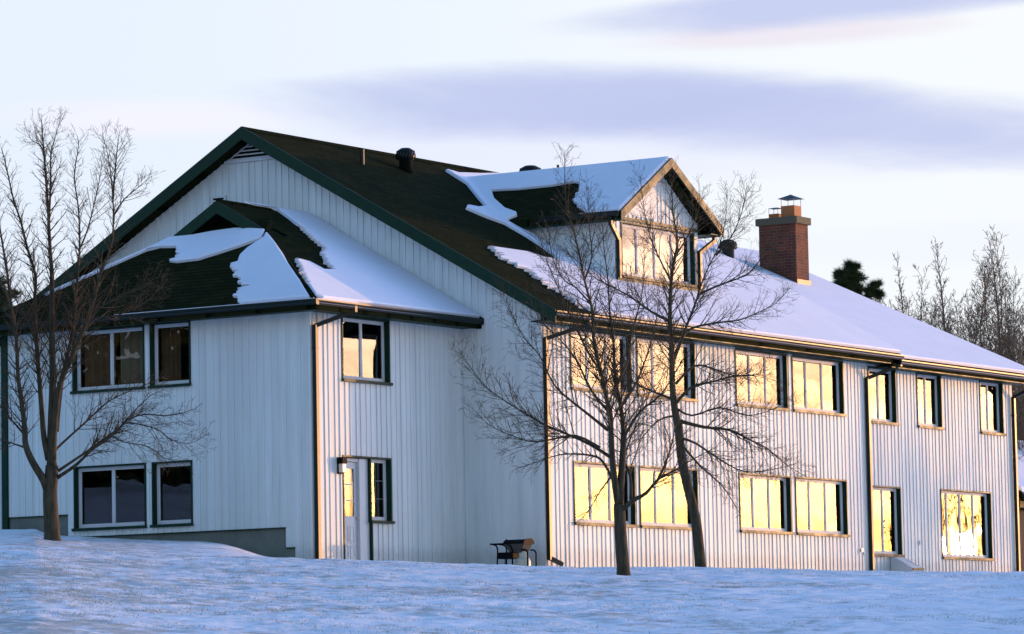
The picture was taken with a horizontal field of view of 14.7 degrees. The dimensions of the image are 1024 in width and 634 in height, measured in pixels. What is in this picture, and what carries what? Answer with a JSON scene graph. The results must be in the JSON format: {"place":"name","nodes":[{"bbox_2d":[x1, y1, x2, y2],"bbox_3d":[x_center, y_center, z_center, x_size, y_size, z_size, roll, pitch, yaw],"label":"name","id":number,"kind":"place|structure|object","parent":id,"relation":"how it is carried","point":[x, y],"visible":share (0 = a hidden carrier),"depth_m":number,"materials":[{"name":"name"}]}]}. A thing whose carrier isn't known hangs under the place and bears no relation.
{"place":"outdoors","nodes":[
{"label":"outdoors","id":0,"kind":"place"},
{"bbox_2d":[0,529,1023,633],"bbox_3d":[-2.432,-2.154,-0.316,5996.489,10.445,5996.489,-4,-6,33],"label":"ground","id":1,"kind":"structure","parent":0,"point":[778,608],"depth_m":50.67,"materials":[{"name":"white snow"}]},
{"bbox_2d":[0,275,22,311],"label":"pine tree","id":2,"kind":"object","parent":1,"relation":"on","point":[3,293],"visible":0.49,"depth_m":111.54,"materials":[{"name":"green plant"}]},
{"bbox_2d":[0,105,216,540],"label":"bare tree","id":3,"kind":"object","parent":1,"relation":"on","point":[49,478],"visible":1,"depth_m":75.63,"materials":[{"name":"brown plant"}]},
{"bbox_2d":[0,126,1023,571],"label":"house","id":4,"kind":"structure","parent":1,"relation":"on","point":[324,302],"depth_m":86.20,"materials":[{"name":"paint"}]},
{"bbox_2d":[70,325,144,393],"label":"window","id":5,"kind":"structure","parent":4,"relation":"in","point":[97,370],"depth_m":83.60,"materials":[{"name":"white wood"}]},
{"bbox_2d":[71,463,146,531],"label":"window","id":6,"kind":"structure","parent":4,"relation":"in","point":[77,471],"depth_m":83.31,"materials":[{"name":"grey"}]},
{"bbox_2d":[147,321,190,388],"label":"window","id":7,"kind":"structure","parent":4,"relation":"in","point":[170,332],"depth_m":82.86,"materials":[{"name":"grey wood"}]},
{"bbox_2d":[150,460,192,527],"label":"window","id":8,"kind":"structure","parent":4,"relation":"in","point":[155,466],"depth_m":82.52,"materials":[{"name":"grey"}]},
{"bbox_2d":[342,455,373,560],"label":"door","id":9,"kind":"structure","parent":4,"relation":"in","point":[357,531],"depth_m":81.84,"materials":[{"name":"grey"}]},
{"bbox_2d":[341,316,392,385],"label":"window","id":10,"kind":"structure","parent":4,"relation":"in","point":[384,325],"depth_m":82.60,"materials":[{"name":"grey"}]},
{"bbox_2d":[367,457,394,523],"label":"window","id":11,"kind":"structure","parent":4,"relation":"in","point":[386,481],"depth_m":82.64,"materials":[{"name":"grey"}]},
{"bbox_2d":[569,327,634,395],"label":"window","id":12,"kind":"structure","parent":4,"relation":"in","point":[619,335],"depth_m":86.27,"materials":[{"name":"grey"}]},
{"bbox_2d":[573,461,638,527],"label":"window","id":13,"kind":"structure","parent":4,"relation":"in","point":[631,511],"depth_m":86.14,"materials":[{"name":"grey"}]},
{"bbox_2d":[620,221,696,287],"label":"window","id":14,"kind":"structure","parent":4,"relation":"in","point":[690,247],"depth_m":91.57,"materials":[{"name":"grey"}]},
{"bbox_2d":[636,336,698,401],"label":"window","id":15,"kind":"structure","parent":4,"relation":"in","point":[691,381],"depth_m":89.40,"materials":[{"name":"grey"}]},
{"bbox_2d":[639,465,698,529],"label":"window","id":16,"kind":"structure","parent":4,"relation":"in","point":[673,525],"depth_m":88.16,"materials":[{"name":"grey"}]},
{"bbox_2d":[734,348,790,410],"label":"window","id":17,"kind":"structure","parent":4,"relation":"in","point":[783,367],"depth_m":92.55,"materials":[{"name":"grey"}]},
{"bbox_2d":[738,472,794,534],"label":"window","id":18,"kind":"structure","parent":4,"relation":"in","point":[787,501],"depth_m":92.33,"materials":[{"name":"grey"}]},
{"bbox_2d":[791,355,846,416],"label":"window","id":19,"kind":"structure","parent":4,"relation":"in","point":[839,372],"depth_m":94.86,"materials":[{"name":"grey"}]},
{"bbox_2d":[795,476,850,536],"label":"window","id":20,"kind":"structure","parent":4,"relation":"in","point":[843,500],"depth_m":94.61,"materials":[{"name":"grey"}]},
{"bbox_2d":[867,366,899,425],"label":"window","id":21,"kind":"structure","parent":4,"relation":"in","point":[892,420],"depth_m":97.76,"materials":[{"name":"grey"}]},
{"bbox_2d":[873,485,904,556],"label":"window","id":22,"kind":"structure","parent":4,"relation":"in","point":[898,552],"depth_m":97.57,"materials":[{"name":"grey"}]},
{"bbox_2d":[916,373,944,429],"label":"window","id":23,"kind":"structure","parent":4,"relation":"in","point":[938,424],"depth_m":99.81,"materials":[{"name":"grey"}]},
{"bbox_2d":[940,489,994,560],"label":"window","id":24,"kind":"structure","parent":4,"relation":"in","point":[988,556],"depth_m":101.13,"materials":[{"name":"grey"}]},
{"bbox_2d":[979,381,1006,435],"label":"window","id":25,"kind":"structure","parent":4,"relation":"in","point":[998,386],"depth_m":102.77,"materials":[{"name":"grey"}]},
{"bbox_2d":[490,538,536,565],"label":"bench","id":26,"kind":"object","parent":1,"relation":"on","point":[515,547],"visible":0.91,"depth_m":83.26,"materials":[{"name":"grey metal"}]},
{"bbox_2d":[516,551,530,565],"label":"propane tank","id":27,"kind":"object","parent":1,"relation":"on","point":[521,560],"visible":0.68,"depth_m":83.13,"materials":[{"name":"white metal"}]},
{"bbox_2d":[449,141,730,575],"bbox_3d":[1.232,0.763,65.129,4.593,7.195,2.883,-1,-5,0],"label":"bare tree","id":28,"kind":"object","parent":1,"relation":"on","point":[621,544],"visible":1,"depth_m":64.93,"materials":[{"name":"brown plant"}]},
{"bbox_2d":[553,157,819,566],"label":"bare tree","id":29,"kind":"object","parent":1,"relation":"on","point":[697,535],"visible":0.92,"depth_m":76.50,"materials":[{"name":"brown plant"}]},
{"bbox_2d":[831,259,885,301],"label":"pine tree","id":30,"kind":"object","parent":1,"relation":"on","point":[849,276],"visible":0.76,"depth_m":118.02,"materials":[{"name":"green plant"}]},
{"bbox_2d":[863,254,934,323],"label":"bare tree","id":31,"kind":"object","parent":1,"relation":"on","point":[921,302],"visible":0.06,"depth_m":128.05,"materials":[{"name":"brown plant"}]},
{"bbox_2d":[890,557,923,570],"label":"hatch cover","id":32,"kind":"object","parent":1,"relation":"on","point":[900,564],"visible":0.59,"depth_m":96.89,"materials":[{"name":"grey"}]},
{"bbox_2d":[880,236,1023,435],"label":"bare tree","id":33,"kind":"object","parent":1,"relation":"on","point":[950,309],"visible":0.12,"depth_m":121.95,"materials":[{"name":"brown plant"}]},
{"bbox_2d":[910,225,1023,439],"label":"bare tree","id":34,"kind":"object","parent":1,"relation":"on","point":[1001,344],"visible":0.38,"depth_m":118.66,"materials":[{"name":"brown plant"}]},
{"bbox_2d":[997,295,1023,398],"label":"bare tree","id":35,"kind":"object","parent":1,"relation":"on","point":[1016,329],"visible":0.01,"depth_m":127.01,"materials":[{"name":"brown plant"}]},
{"bbox_2d":[1014,392,1023,510],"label":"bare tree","id":36,"kind":"object","parent":1,"relation":"on","point":[1018,442],"visible":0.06,"depth_m":110.85,"materials":[{"name":"brown plant"}]},
{"bbox_2d":[1017,441,1023,570],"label":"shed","id":37,"kind":"structure","parent":1,"relation":"on","point":[1021,483],"depth_m":106.08,"materials":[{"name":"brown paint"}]},
{"bbox_2d":[0,0,1023,391],"label":"sky","id":38,"kind":"structure","parent":0,"point":[896,126],"materials":[{"name":"white"}]}
]}

